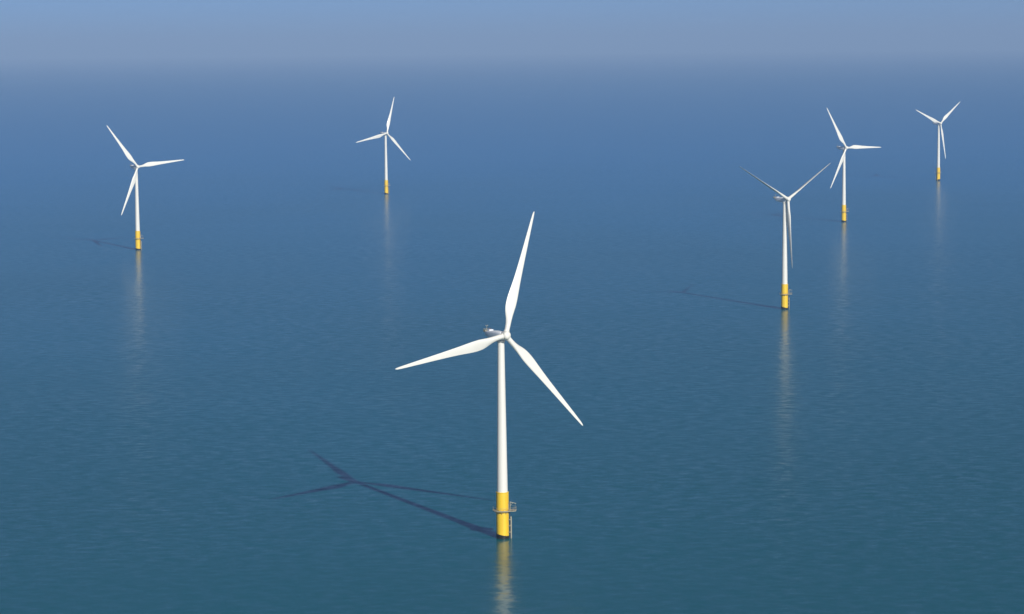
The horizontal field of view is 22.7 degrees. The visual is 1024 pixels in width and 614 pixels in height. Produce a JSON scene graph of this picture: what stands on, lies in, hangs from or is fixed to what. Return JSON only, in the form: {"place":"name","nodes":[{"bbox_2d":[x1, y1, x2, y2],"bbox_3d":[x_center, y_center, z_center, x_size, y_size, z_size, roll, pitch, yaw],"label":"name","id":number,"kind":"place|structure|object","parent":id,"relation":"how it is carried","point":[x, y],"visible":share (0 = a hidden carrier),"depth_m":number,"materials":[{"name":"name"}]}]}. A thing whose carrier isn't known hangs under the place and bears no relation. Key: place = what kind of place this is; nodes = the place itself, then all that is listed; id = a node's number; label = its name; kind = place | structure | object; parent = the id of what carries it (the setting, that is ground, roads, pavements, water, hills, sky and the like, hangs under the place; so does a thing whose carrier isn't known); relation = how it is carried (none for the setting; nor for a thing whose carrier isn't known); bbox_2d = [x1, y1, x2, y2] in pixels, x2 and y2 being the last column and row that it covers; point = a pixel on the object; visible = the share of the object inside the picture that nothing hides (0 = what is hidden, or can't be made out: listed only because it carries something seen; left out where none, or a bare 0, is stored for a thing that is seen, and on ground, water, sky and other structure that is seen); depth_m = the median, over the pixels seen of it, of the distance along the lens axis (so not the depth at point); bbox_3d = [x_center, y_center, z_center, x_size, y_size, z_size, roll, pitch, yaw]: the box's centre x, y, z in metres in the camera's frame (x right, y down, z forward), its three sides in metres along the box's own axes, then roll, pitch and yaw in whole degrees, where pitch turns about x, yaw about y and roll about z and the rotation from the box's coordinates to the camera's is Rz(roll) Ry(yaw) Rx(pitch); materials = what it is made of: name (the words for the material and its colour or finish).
{"place":"outdoors","nodes":[
{"label":"outdoors","id":0,"kind":"place"},
{"bbox_2d":[0,50,1023,613],"bbox_3d":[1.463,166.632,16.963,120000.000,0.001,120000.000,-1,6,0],"label":"sea","id":1,"kind":"structure","parent":0,"point":[212,400],"depth_m":1495.69,"materials":[{"name":"liquid"}]},
{"bbox_2d":[107,126,181,249],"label":"wind turbine","id":2,"kind":"object","parent":1,"relation":"in","point":[138,237],"visible":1,"depth_m":2150.00,"materials":[{"name":"metal"}]},
{"bbox_2d":[356,99,409,193],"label":"wind turbine","id":3,"kind":"object","parent":1,"relation":"in","point":[386,187],"visible":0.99,"depth_m":2944.91,"materials":[{"name":"metal"}]},
{"bbox_2d":[396,212,582,538],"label":"wind turbine","id":4,"kind":"object","parent":1,"relation":"in","point":[502,510],"visible":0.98,"depth_m":869.70,"materials":[{"name":"white paint"}]},
{"bbox_2d":[739,164,828,309],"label":"wind turbine","id":5,"kind":"object","parent":1,"relation":"in","point":[785,200],"visible":1,"depth_m":1619.97,"materials":[{"name":"metal"}]},
{"bbox_2d":[827,109,880,221],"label":"wind turbine","id":6,"kind":"object","parent":1,"relation":"in","point":[844,148],"visible":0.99,"depth_m":2416.49,"materials":[{"name":"metal"}]},
{"bbox_2d":[917,102,959,180],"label":"wind turbine","id":7,"kind":"object","parent":1,"relation":"in","point":[936,122],"visible":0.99,"depth_m":3129.21,"materials":[{"name":"metal"}]},
{"bbox_2d":[0,0,1023,58],"label":"sky","id":8,"kind":"structure","parent":0,"point":[29,29],"materials":[{"name":"blue"}]}
]}

